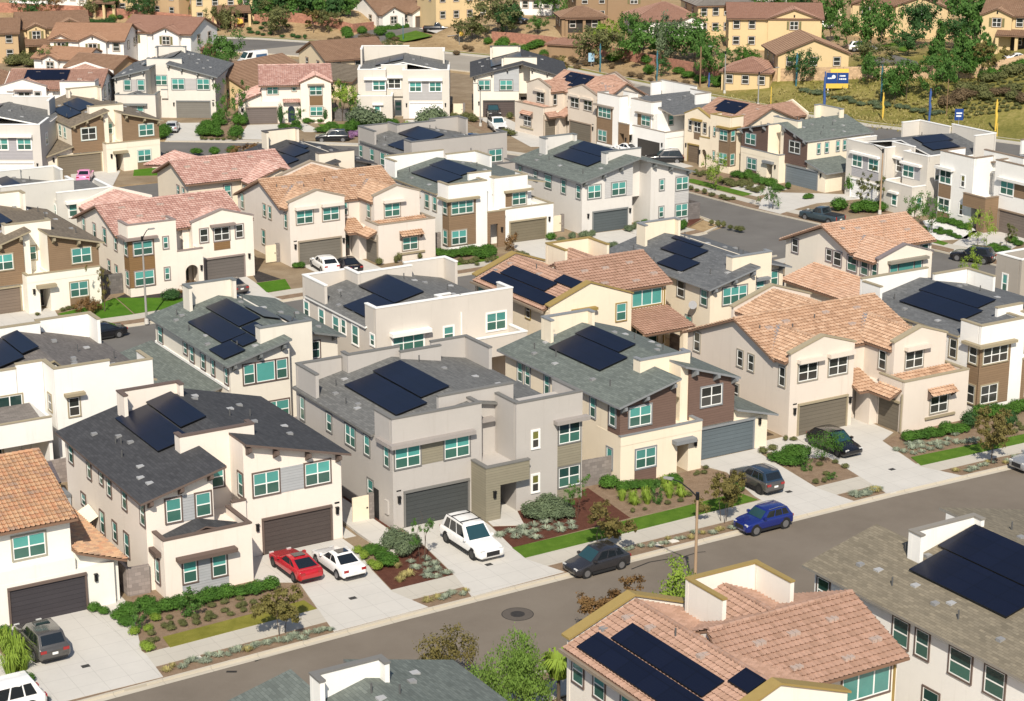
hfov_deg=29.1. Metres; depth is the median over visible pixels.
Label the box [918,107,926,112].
field shrub
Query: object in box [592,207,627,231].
garage door
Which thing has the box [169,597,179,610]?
hedge shrub
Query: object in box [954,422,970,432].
hedge shrub
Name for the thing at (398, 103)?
front door
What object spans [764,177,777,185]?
hedge shrub
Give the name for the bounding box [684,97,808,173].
narrow arch house
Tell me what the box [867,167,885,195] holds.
verge tree
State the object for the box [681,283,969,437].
tile gable house
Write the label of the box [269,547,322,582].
sports coupe
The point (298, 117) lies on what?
garden tree
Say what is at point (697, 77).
clipped shrub
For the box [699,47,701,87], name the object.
utility pole
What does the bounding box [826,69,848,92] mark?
billboard
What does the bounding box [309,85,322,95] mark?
window
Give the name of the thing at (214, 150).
front shrub
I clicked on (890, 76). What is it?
roadside tree
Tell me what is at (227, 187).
window
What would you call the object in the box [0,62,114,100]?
pale gable house
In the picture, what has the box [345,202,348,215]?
window
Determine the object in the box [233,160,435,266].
tan gable house
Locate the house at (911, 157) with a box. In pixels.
[845,119,995,216]
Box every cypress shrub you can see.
[277,104,283,123]
[322,107,327,118]
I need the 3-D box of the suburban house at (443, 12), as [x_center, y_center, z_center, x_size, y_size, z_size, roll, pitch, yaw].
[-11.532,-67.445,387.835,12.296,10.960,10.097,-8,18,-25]
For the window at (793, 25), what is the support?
in the suburban house at (755, 25)
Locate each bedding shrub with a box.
[127,626,139,634]
[141,641,155,651]
[142,623,153,631]
[149,612,161,620]
[351,545,362,552]
[359,549,368,558]
[367,558,373,565]
[371,560,382,569]
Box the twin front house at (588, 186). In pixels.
[509,133,695,232]
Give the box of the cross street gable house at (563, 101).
[515,69,648,143]
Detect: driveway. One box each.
[0,308,57,325]
[0,654,5,675]
[11,610,162,700]
[71,171,119,185]
[166,123,199,140]
[237,277,281,299]
[238,124,279,139]
[253,538,426,631]
[304,258,380,271]
[403,513,563,596]
[419,28,454,35]
[477,117,538,146]
[511,238,556,258]
[592,230,636,243]
[665,161,692,167]
[701,437,853,516]
[759,192,858,213]
[796,417,961,493]
[953,231,1023,253]
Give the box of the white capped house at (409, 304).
[302,255,527,374]
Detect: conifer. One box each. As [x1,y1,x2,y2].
[243,0,258,14]
[251,0,267,11]
[258,0,277,13]
[271,0,288,8]
[285,0,305,13]
[296,0,316,12]
[305,0,321,12]
[312,0,331,12]
[323,0,346,16]
[336,0,353,15]
[338,0,359,16]
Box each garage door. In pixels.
[0,162,34,169]
[0,285,22,313]
[7,572,88,625]
[57,151,102,174]
[176,100,210,117]
[204,253,245,279]
[245,106,277,123]
[261,504,332,554]
[298,236,341,264]
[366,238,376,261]
[403,478,469,527]
[409,102,442,118]
[415,16,419,26]
[483,100,514,116]
[509,216,546,242]
[545,118,555,135]
[569,119,591,142]
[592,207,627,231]
[687,143,698,163]
[701,417,755,459]
[785,164,817,190]
[796,394,848,436]
[849,177,877,200]
[878,397,899,431]
[997,208,1023,237]
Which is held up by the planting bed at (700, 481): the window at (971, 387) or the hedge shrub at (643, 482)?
the hedge shrub at (643, 482)
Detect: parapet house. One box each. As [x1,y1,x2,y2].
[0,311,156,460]
[357,115,514,170]
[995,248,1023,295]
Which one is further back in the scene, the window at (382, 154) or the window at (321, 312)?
the window at (382, 154)
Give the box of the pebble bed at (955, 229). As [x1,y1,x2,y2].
[923,219,976,239]
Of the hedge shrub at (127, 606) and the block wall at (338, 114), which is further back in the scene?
the block wall at (338, 114)
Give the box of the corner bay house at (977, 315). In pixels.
[860,266,1023,410]
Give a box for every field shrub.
[798,87,809,91]
[809,89,822,94]
[842,95,853,99]
[848,99,856,102]
[857,101,865,104]
[867,99,880,104]
[884,101,891,106]
[893,103,902,107]
[900,104,909,108]
[909,107,918,111]
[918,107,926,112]
[931,110,944,113]
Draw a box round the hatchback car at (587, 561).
[563,540,630,578]
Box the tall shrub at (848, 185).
[844,173,853,189]
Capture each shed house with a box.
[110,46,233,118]
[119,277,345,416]
[241,127,377,167]
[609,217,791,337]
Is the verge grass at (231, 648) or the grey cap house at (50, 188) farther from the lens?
the grey cap house at (50, 188)
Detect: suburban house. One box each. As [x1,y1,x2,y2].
[0,17,21,62]
[0,69,8,84]
[9,0,47,3]
[13,9,89,52]
[30,45,102,67]
[47,22,137,59]
[52,0,84,5]
[63,52,138,74]
[87,0,149,20]
[125,14,219,60]
[150,0,189,14]
[190,0,253,28]
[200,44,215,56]
[226,53,298,107]
[296,36,382,64]
[331,63,358,100]
[353,0,419,26]
[417,0,489,27]
[520,0,558,15]
[544,37,591,57]
[553,5,608,36]
[566,0,660,22]
[622,1,705,35]
[680,0,752,35]
[718,56,774,90]
[724,2,824,49]
[761,29,851,81]
[805,0,843,19]
[848,0,960,39]
[980,0,1023,53]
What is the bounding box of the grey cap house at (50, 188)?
[0,165,112,225]
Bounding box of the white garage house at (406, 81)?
[357,45,449,119]
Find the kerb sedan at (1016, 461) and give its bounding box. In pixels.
[1009,449,1023,470]
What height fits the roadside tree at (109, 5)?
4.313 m
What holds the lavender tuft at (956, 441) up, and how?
on the planting bed at (897, 440)
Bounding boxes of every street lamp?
[141,228,154,323]
[473,83,481,125]
[663,476,698,573]
[708,46,725,92]
[757,67,778,103]
[865,143,883,213]
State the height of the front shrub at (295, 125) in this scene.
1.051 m
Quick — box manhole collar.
[502,608,532,619]
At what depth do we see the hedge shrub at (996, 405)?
157.63 m
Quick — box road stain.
[632,558,676,568]
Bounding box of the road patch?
[239,45,641,86]
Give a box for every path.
[90,596,141,650]
[289,122,321,131]
[342,498,397,554]
[343,527,355,537]
[488,501,523,525]
[624,225,636,233]
[732,184,785,196]
[772,438,826,457]
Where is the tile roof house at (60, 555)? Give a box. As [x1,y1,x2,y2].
[0,447,127,625]
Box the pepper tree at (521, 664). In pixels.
[465,622,556,700]
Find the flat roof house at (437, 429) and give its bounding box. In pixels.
[292,334,590,528]
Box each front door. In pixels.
[40,289,43,304]
[186,267,188,282]
[288,106,294,121]
[345,235,349,254]
[395,100,401,115]
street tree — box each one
[249,583,303,635]
[587,499,639,541]
[692,468,746,523]
[974,404,1017,463]
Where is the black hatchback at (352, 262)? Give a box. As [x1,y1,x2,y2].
[337,256,363,270]
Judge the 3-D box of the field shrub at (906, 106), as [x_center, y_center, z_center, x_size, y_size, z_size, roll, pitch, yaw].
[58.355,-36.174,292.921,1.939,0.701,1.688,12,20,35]
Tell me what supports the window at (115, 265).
in the arched porch house at (201, 236)
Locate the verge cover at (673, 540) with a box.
[668,539,678,542]
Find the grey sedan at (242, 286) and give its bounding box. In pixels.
[231,276,248,292]
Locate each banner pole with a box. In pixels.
[599,44,600,71]
[656,51,657,80]
[795,53,797,85]
[823,71,826,104]
[880,65,883,101]
[882,92,884,119]
[928,89,931,120]
[994,99,998,130]
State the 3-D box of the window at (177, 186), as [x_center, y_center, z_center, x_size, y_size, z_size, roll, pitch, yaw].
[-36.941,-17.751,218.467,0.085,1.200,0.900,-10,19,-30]
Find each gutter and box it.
[91,467,1014,700]
[127,233,706,326]
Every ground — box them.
[0,0,1023,700]
[0,55,1023,249]
[0,263,1023,671]
[3,218,703,315]
[63,168,157,186]
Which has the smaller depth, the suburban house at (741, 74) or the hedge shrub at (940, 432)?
the hedge shrub at (940, 432)
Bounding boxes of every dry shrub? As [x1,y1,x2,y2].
[573,64,581,68]
[582,60,589,65]
[627,71,635,76]
[636,73,644,78]
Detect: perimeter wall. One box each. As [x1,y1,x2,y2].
[0,2,243,26]
[254,12,339,29]
[340,21,373,32]
[492,31,721,75]
[772,54,1023,80]
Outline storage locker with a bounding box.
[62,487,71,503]
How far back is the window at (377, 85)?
289.43 m
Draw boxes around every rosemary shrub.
[379,525,408,548]
[392,536,413,556]
[407,532,421,551]
[520,497,566,516]
[521,504,551,519]
[534,492,570,506]
[536,492,564,512]
[549,501,576,520]
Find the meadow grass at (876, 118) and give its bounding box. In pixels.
[713,75,995,131]
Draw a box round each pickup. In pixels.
[423,22,449,32]
[486,104,500,118]
[487,116,507,131]
[799,205,845,222]
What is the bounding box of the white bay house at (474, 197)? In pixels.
[384,149,553,249]
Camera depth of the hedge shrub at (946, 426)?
153.07 m
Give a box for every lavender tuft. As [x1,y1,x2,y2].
[907,444,920,448]
[913,439,926,443]
[930,439,943,444]
[935,443,944,448]
[951,438,961,443]
[964,437,978,442]
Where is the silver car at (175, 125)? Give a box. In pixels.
[166,120,179,132]
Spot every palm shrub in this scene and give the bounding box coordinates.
[160,288,180,299]
[165,288,179,299]
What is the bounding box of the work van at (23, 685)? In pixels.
[0,670,47,700]
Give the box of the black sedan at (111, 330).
[100,321,127,338]
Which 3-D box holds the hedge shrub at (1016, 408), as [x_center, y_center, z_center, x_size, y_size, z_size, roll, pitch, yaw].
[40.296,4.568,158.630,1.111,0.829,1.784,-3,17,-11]
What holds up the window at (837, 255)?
in the back gable house at (832, 260)
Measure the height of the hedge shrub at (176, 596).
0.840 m
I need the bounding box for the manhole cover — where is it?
[510,611,524,616]
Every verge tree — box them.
[701,152,727,185]
[752,171,781,207]
[856,172,882,199]
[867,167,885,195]
[904,190,933,220]
[918,198,951,232]
[958,245,982,269]
[966,207,998,244]
[999,224,1017,245]
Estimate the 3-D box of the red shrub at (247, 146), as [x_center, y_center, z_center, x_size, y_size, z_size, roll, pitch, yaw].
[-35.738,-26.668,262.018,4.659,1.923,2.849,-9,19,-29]
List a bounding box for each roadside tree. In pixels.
[7,0,50,10]
[39,0,63,10]
[77,0,98,17]
[99,0,116,17]
[124,0,155,14]
[202,3,241,29]
[211,29,245,60]
[256,0,291,34]
[301,8,330,32]
[316,8,347,33]
[381,37,403,44]
[450,12,489,36]
[465,0,524,31]
[489,1,523,30]
[526,11,549,34]
[534,0,569,16]
[568,25,624,66]
[590,18,625,38]
[610,21,671,59]
[617,10,647,35]
[648,54,672,75]
[652,9,695,57]
[663,12,728,60]
[693,33,726,81]
[720,46,750,62]
[741,43,759,58]
[760,0,795,1]
[785,48,821,80]
[791,0,813,1]
[817,0,853,41]
[824,11,859,48]
[849,39,899,65]
[854,0,907,53]
[858,51,881,80]
[880,59,909,103]
[885,0,942,47]
[888,26,928,54]
[893,57,929,98]
[908,54,960,97]
[924,19,947,64]
[931,49,981,82]
[936,16,972,47]
[943,0,985,42]
[950,23,966,62]
[958,51,981,79]
[962,11,989,62]
[972,40,1011,67]
[980,26,997,62]
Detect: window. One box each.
[0,138,8,150]
[0,252,14,271]
[0,392,23,406]
[5,34,12,43]
[6,49,13,56]
[10,530,47,561]
[16,138,31,150]
[18,92,30,95]
[30,245,37,260]
[31,30,40,38]
[34,91,41,95]
[45,131,48,145]
[46,61,53,67]
[47,391,52,412]
[56,42,65,45]
[58,124,61,136]
[63,126,66,138]
[67,396,81,417]
[67,445,73,465]
[68,204,76,217]
[69,279,89,298]
[70,245,92,264]
[80,126,96,140]
[80,490,86,506]
[81,216,85,230]
[86,461,91,481]
[88,43,96,47]
[92,222,96,236]
[98,471,103,486]
[99,508,105,536]
[102,226,106,245]
[106,478,111,499]
[107,258,110,272]
[108,122,113,133]
[111,519,117,543]
[112,42,119,51]
[113,235,117,251]
[114,264,118,272]
[119,3,125,8]
[121,490,127,512]
[123,79,131,90]
[123,241,127,256]
[123,530,130,559]
[125,269,129,287]
[132,239,153,256]
[134,268,155,287]
[136,106,143,111]
[137,79,144,90]
[137,148,151,161]
[138,123,153,136]
[139,505,145,528]
[154,557,160,585]
[155,75,166,85]
[157,325,163,344]
[162,36,169,44]
[162,235,169,249]
[163,266,170,280]
[164,495,183,524]
[169,7,173,12]
[171,78,184,89]
[176,184,179,193]
[181,561,198,585]
[182,341,187,355]
[189,345,194,363]
[194,489,212,518]
[196,0,202,5]
[196,12,202,16]
[196,78,209,89]
[197,34,200,42]
[199,227,208,243]
[200,352,205,371]
[210,358,215,377]
[210,554,228,578]
[212,0,217,4]
[213,226,230,241]
[213,469,225,488]
[223,184,231,197]
[223,366,228,385]
[227,0,233,4]
[234,223,243,238]
[237,469,243,497]
[240,192,244,209]
[242,362,255,385]
[251,468,280,498]
[255,359,276,383]
[261,228,265,245]
[262,202,266,217]
[266,87,278,94]
[268,205,271,220]
[269,397,290,414]
[275,357,288,380]
[283,212,287,229]
[291,87,296,91]
[295,209,313,225]
[299,394,305,421]
[303,299,309,315]
[303,458,331,487]
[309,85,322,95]
[309,106,322,116]
[312,339,320,358]
[318,307,324,323]
[322,206,339,221]
[325,411,332,433]
[332,314,339,331]
[340,317,346,335]
[344,421,355,450]
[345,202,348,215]
[351,323,358,346]
[354,60,360,64]
[358,144,362,157]
[363,433,370,457]
[366,203,370,218]
[366,476,373,492]
[369,147,374,161]
[369,332,374,347]
[372,80,385,90]
[374,105,380,111]
[380,151,384,165]
[383,446,389,469]
[384,202,400,217]
[387,78,400,88]
[390,16,397,23]
[392,333,424,349]
[393,445,421,470]
[402,235,418,251]
[409,81,421,91]
[424,192,429,209]
[429,81,441,91]
[432,195,436,211]
[440,11,445,18]
[442,201,447,215]
[442,229,447,245]
[443,325,454,337]
[443,435,470,460]
[450,199,473,215]
[451,228,467,245]
[453,10,458,17]
[467,9,472,16]
[478,80,490,90]
[486,310,506,332]
[488,148,502,162]
[499,80,512,90]
[511,191,526,205]
[516,361,522,383]
[522,0,528,7]
[523,114,531,126]
[524,365,530,387]
[525,307,530,319]
[531,429,540,449]
[531,473,539,493]
[533,169,537,181]
[536,91,544,103]
[543,2,549,8]
[543,374,549,392]
[544,173,551,189]
[553,93,556,105]
[557,463,580,489]
[558,421,581,445]
[560,178,565,194]
[569,20,575,27]
[570,96,578,108]
[571,661,584,689]
[575,184,580,199]
[583,99,592,111]
[587,183,601,199]
[589,396,596,419]
[591,19,597,27]
[592,675,605,700]
[597,129,606,142]
[598,106,610,119]
[606,445,612,470]
[608,405,616,428]
[611,180,626,196]
[615,301,626,321]
[619,695,628,700]
[628,402,652,428]
[630,0,637,3]
[631,286,662,308]
[631,327,657,341]
[634,445,656,470]
[641,114,650,127]
[658,205,664,217]
[659,178,664,190]
[668,115,673,125]
[675,175,688,190]
[675,202,688,217]
[676,280,684,298]
[685,314,692,321]
[688,119,691,130]
[692,330,700,353]
[693,121,700,133]
[699,288,707,307]
[699,383,722,408]
[700,7,707,15]
[702,122,706,133]
[712,7,718,15]
[712,22,718,30]
[712,150,714,160]
[713,126,715,136]
[718,152,726,164]
[719,129,727,141]
[721,283,747,306]
[725,74,732,83]
[729,153,734,165]
[730,130,735,142]
[732,36,739,44]
[733,20,740,28]
[735,383,739,396]
[736,348,743,368]
[741,75,748,84]
[744,468,752,475]
[745,132,755,145]
[746,157,756,170]
[747,352,754,372]
[748,20,755,28]
[748,36,754,44]
[752,470,758,478]
[756,280,765,289]
[757,75,765,85]
[766,471,780,480]
[767,510,774,517]
[771,269,778,284]
[775,509,781,515]
[777,365,786,388]
[782,507,788,513]
[786,57,793,66]
[788,140,800,154]
[789,21,798,29]
[791,237,798,253]
[797,361,818,383]
[816,143,820,154]
[816,575,830,591]
[824,142,828,153]
[825,247,832,262]
[827,356,848,376]
[832,249,842,267]
[833,56,840,65]
[836,140,839,151]
[841,666,891,700]
[842,139,846,150]
[846,254,857,273]
[851,153,862,168]
[859,261,868,275]
[868,157,878,172]
[871,263,878,274]
[877,349,887,371]
[889,264,898,271]
[891,193,897,206]
[891,615,910,651]
[895,159,902,172]
[899,261,914,270]
[902,164,914,178]
[904,349,924,370]
[913,260,922,267]
[913,627,930,662]
[921,243,929,249]
[921,684,940,700]
[929,394,948,414]
[934,169,938,180]
[937,196,949,213]
[939,169,951,185]
[946,644,973,685]
[948,337,957,359]
[958,203,963,215]
[960,174,965,187]
[967,346,978,365]
[967,383,975,404]
[979,382,998,404]
[982,344,1009,365]
[982,663,1006,700]
[991,17,1001,27]
[999,180,1014,196]
[1001,272,1008,290]
[1015,18,1023,27]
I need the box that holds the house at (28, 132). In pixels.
[0,93,57,169]
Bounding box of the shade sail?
[77,504,97,521]
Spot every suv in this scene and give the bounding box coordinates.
[14,618,69,662]
[315,128,349,141]
[439,510,503,560]
[847,41,873,51]
[950,245,996,264]
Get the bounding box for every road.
[101,142,995,351]
[106,468,1023,700]
[221,39,1019,154]
[350,27,422,42]
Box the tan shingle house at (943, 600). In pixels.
[802,507,1023,700]
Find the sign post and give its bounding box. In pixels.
[946,79,948,115]
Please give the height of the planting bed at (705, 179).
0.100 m
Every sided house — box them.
[0,190,104,313]
[46,85,163,174]
[497,308,778,483]
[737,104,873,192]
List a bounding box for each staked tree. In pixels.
[84,265,110,310]
[409,511,434,561]
[562,473,590,518]
[803,427,852,461]
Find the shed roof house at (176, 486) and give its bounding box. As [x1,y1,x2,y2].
[55,380,350,597]
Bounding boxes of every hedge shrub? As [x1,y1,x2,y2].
[109,608,128,618]
[116,601,135,614]
[116,614,134,626]
[134,594,157,610]
[144,604,161,614]
[157,596,174,611]
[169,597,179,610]
[170,594,189,606]
[191,594,213,604]
[200,586,217,600]
[212,586,225,598]
[220,583,234,598]
[233,584,248,595]
[244,581,260,594]
[252,579,266,590]
[262,575,279,591]
[361,543,384,555]
[373,546,388,558]
[376,551,398,565]
[435,248,441,254]
[438,249,447,255]
[445,248,457,256]
[451,248,468,255]
[459,246,472,255]
[466,244,477,253]
[472,249,492,257]
[480,243,497,250]
[487,247,497,254]
[598,474,619,488]
[616,480,631,490]
[627,479,640,488]
[637,479,651,487]
[646,478,657,487]
[668,475,683,484]
[730,169,741,176]
[743,168,753,178]
[748,173,760,178]
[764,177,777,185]
[830,197,848,209]
[849,201,864,211]
[859,198,875,211]
[867,202,878,211]
[875,201,888,210]
[900,429,916,440]
[912,430,922,439]
[919,428,931,438]
[923,426,938,437]
[936,428,945,436]
[937,420,954,434]
[943,217,949,223]
[948,217,956,225]
[951,424,962,432]
[953,220,963,225]
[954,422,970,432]
[956,223,965,228]
[963,222,972,229]
[970,403,994,415]
[985,405,1002,416]
[989,402,1012,411]
[1007,402,1022,414]
[1010,399,1023,409]
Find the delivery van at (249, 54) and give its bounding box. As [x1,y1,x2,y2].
[237,49,267,60]
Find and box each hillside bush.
[937,95,949,106]
[940,99,959,105]
[948,90,967,97]
[951,81,968,88]
[952,87,972,95]
[954,92,968,101]
[959,81,976,89]
[971,89,978,95]
[973,82,990,91]
[976,90,994,99]
[977,71,993,81]
[986,66,997,73]
[989,70,999,79]
[989,87,1002,94]
[997,71,1008,78]
[998,63,1022,75]
[998,86,1010,93]
[1004,82,1023,89]
[1005,90,1019,98]
[1015,63,1023,70]
[1015,93,1023,102]
[1016,58,1023,64]
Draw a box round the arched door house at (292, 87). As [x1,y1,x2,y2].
[235,63,332,123]
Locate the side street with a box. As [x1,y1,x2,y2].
[873,55,917,65]
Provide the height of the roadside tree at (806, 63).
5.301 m
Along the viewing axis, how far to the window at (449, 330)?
163.19 m
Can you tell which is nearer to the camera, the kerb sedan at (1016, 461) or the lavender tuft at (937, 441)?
the kerb sedan at (1016, 461)
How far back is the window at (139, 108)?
287.04 m
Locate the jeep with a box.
[507,14,528,23]
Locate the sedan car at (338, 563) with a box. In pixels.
[312,545,366,579]
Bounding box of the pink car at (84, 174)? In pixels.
[76,169,93,180]
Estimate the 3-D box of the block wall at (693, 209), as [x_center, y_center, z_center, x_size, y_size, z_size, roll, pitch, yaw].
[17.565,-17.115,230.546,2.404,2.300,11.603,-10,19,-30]
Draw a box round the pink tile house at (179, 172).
[144,148,289,205]
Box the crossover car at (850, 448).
[806,424,862,457]
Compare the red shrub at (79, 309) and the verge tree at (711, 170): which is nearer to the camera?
the red shrub at (79, 309)
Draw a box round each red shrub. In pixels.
[71,298,88,311]
[84,301,94,312]
[86,296,96,310]
[94,300,102,309]
[225,142,258,152]
[504,231,516,250]
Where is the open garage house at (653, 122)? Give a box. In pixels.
[593,79,712,156]
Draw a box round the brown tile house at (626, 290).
[470,236,695,348]
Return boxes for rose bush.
[127,601,146,628]
[178,586,204,618]
[650,478,664,504]
[797,446,813,470]
[825,472,836,479]
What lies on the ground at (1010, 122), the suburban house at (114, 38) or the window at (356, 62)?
the suburban house at (114, 38)
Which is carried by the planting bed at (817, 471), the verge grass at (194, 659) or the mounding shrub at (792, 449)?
the mounding shrub at (792, 449)
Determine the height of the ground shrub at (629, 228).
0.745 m
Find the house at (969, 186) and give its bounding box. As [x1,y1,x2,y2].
[934,139,1023,237]
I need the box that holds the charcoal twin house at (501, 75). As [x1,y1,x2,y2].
[470,45,566,116]
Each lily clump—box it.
[0,624,22,652]
[0,649,24,673]
[1,632,34,659]
[10,649,36,670]
[617,488,628,500]
[625,495,643,505]
[626,488,638,497]
[637,485,650,499]
[641,492,653,504]
[657,474,668,484]
[661,481,675,490]
[663,487,675,498]
[673,487,688,496]
[676,482,684,490]
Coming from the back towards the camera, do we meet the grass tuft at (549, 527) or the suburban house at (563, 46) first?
the suburban house at (563, 46)
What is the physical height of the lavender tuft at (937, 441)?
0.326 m
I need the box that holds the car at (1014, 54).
[1003,52,1022,58]
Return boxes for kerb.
[77,465,1011,700]
[124,232,705,325]
[165,141,519,155]
[218,35,1019,139]
[221,50,469,71]
[689,191,995,265]
[700,216,721,232]
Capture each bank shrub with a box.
[2,54,19,65]
[21,56,33,64]
[23,59,33,65]
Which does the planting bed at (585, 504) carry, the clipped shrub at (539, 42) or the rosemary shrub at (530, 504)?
the rosemary shrub at (530, 504)
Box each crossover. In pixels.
[645,148,683,162]
[730,463,784,494]
[733,500,793,536]
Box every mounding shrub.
[767,450,788,460]
[777,454,804,465]
[780,444,794,450]
[787,445,802,458]
[794,444,811,457]
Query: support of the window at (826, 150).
in the house at (811, 153)
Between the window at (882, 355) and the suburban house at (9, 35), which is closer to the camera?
the window at (882, 355)
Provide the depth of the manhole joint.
121.11 m
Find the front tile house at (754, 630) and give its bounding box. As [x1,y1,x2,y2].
[558,559,909,700]
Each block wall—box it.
[47,416,296,482]
[101,273,122,294]
[118,561,150,595]
[335,109,349,120]
[435,232,440,248]
[582,455,611,486]
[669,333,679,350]
[688,199,699,219]
[926,197,936,215]
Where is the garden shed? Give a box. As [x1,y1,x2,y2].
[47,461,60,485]
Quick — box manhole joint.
[501,607,533,620]
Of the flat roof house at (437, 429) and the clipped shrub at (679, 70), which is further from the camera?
the clipped shrub at (679, 70)
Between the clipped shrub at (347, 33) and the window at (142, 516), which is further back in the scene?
the clipped shrub at (347, 33)
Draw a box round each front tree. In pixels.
[413,622,478,671]
[576,574,645,614]
[652,549,695,597]
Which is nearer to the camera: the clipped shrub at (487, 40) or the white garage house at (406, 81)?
the white garage house at (406, 81)
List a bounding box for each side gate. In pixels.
[265,243,279,262]
[352,492,373,521]
[453,103,464,114]
[553,214,563,231]
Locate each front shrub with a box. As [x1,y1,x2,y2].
[159,124,172,132]
[159,128,169,137]
[189,148,202,153]
[194,126,211,135]
[203,119,214,129]
[208,146,220,154]
[210,128,223,135]
[211,111,220,119]
[212,118,227,125]
[213,121,220,128]
[225,145,237,152]
[227,126,242,136]
[229,124,243,130]
[231,113,248,125]
[277,123,288,127]
[288,123,301,127]
[302,118,311,122]
[313,127,330,132]
[323,123,334,128]
[341,123,354,130]
[349,118,359,127]
[470,115,478,121]
[501,127,511,134]
[506,112,513,117]
[508,130,517,134]
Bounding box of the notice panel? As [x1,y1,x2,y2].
[588,53,593,62]
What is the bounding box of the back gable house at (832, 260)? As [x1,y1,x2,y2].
[779,211,936,301]
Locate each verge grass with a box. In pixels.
[159,665,172,671]
[176,662,189,668]
[185,655,198,662]
[196,657,207,663]
[200,655,212,663]
[203,650,214,655]
[211,650,225,657]
[227,646,237,652]
[232,643,242,652]
[242,645,251,651]
[246,643,258,648]
[260,638,273,645]
[271,636,281,642]
[280,635,292,642]
[294,633,309,639]
[311,627,324,633]
[318,626,328,631]
[421,595,434,601]
[432,593,441,598]
[441,592,449,597]
[447,589,458,594]
[707,529,716,533]
[866,485,883,491]
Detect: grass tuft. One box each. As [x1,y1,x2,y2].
[394,560,403,567]
[394,575,405,581]
[398,571,408,577]
[403,568,414,576]
[409,563,422,569]
[421,572,434,578]
[423,555,431,560]
[423,566,435,572]
[427,559,440,564]
[430,573,442,577]
[432,564,442,570]
[438,569,452,574]
[494,531,507,536]
[502,527,517,532]
[511,533,522,538]
[516,528,536,535]
[517,523,530,529]
[528,533,543,539]
[529,520,538,526]
[530,527,540,532]
[539,518,552,523]
[539,524,554,529]
[552,521,564,526]
[555,525,567,531]
[568,524,578,529]
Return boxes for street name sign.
[954,109,963,123]
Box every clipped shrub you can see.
[341,28,353,37]
[356,26,367,33]
[373,25,386,34]
[385,31,395,39]
[483,37,492,43]
[494,39,508,45]
[498,36,509,42]
[520,44,529,51]
[526,42,537,48]
[532,39,545,46]
[539,49,548,55]
[604,55,619,61]
[640,54,649,62]
[642,64,654,74]
[672,66,684,73]
[681,70,695,76]
[693,74,707,81]
[710,76,720,85]
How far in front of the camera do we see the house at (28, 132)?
247.11 m
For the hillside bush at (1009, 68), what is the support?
on the ground at (1010, 122)
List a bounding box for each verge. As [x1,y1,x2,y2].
[69,453,1019,700]
[112,230,702,324]
[225,36,1020,141]
[495,673,554,694]
[689,188,996,263]
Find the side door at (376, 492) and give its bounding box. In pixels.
[372,487,378,518]
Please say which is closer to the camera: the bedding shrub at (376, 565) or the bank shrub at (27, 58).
the bedding shrub at (376, 565)
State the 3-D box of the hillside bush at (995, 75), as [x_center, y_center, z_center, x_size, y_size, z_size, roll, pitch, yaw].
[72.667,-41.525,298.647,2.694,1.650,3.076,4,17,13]
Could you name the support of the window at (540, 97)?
in the cross street gable house at (563, 101)
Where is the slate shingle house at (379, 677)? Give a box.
[228,654,506,700]
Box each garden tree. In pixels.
[36,44,51,53]
[197,37,215,56]
[210,45,234,59]
[212,78,235,123]
[227,79,249,117]
[282,107,306,128]
[331,78,348,107]
[331,90,360,111]
[332,78,357,120]
[556,55,569,68]
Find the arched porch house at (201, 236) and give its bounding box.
[71,186,254,296]
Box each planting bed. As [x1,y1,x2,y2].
[117,293,182,297]
[130,583,315,652]
[207,126,237,139]
[253,271,279,282]
[342,496,389,529]
[373,546,452,589]
[435,251,517,261]
[468,119,492,130]
[493,488,629,546]
[586,468,750,517]
[687,218,700,225]
[693,174,769,187]
[778,457,858,486]
[840,206,891,214]
[884,420,1021,462]
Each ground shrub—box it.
[0,624,11,631]
[26,671,35,679]
[87,601,100,611]
[97,606,109,613]
[146,629,155,634]
[146,637,155,642]
[160,622,168,627]
[165,614,173,618]
[165,624,176,629]
[179,620,186,625]
[191,613,199,618]
[192,619,200,624]
[204,615,211,620]
[207,602,216,606]
[209,613,217,618]
[220,598,228,603]
[220,607,229,611]
[226,611,234,615]
[235,595,244,600]
[235,602,241,607]
[240,606,247,612]
[250,598,257,603]
[297,261,304,267]
[375,257,383,264]
[397,252,401,260]
[460,259,468,263]
[545,232,556,239]
[568,231,575,237]
[579,230,592,236]
[624,225,633,230]
[715,220,721,225]
[724,179,732,184]
[737,225,744,230]
[753,185,759,191]
[758,446,768,453]
[767,444,777,449]
[777,185,784,189]
[785,182,790,188]
[804,193,813,197]
[841,463,849,467]
[988,242,999,247]
[993,245,1001,251]
[999,245,1010,250]
[1009,236,1018,242]
[1013,240,1023,245]
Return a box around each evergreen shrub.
[959,409,978,426]
[1004,409,1017,425]
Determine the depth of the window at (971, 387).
158.02 m
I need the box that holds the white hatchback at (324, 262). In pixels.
[309,254,339,270]
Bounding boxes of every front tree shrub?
[344,106,385,124]
[414,104,448,121]
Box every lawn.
[59,298,132,318]
[117,298,182,313]
[133,168,156,175]
[163,600,315,646]
[257,279,290,291]
[318,124,366,131]
[395,31,432,40]
[457,256,498,264]
[512,494,756,557]
[689,179,750,195]
[882,42,906,51]
[911,434,1023,464]
[932,239,947,244]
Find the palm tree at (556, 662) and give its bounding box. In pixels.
[535,647,566,700]
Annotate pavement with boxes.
[100,227,694,322]
[145,443,1023,666]
[165,139,524,154]
[217,37,1019,144]
[504,678,566,700]
[689,183,996,259]
[775,258,784,262]

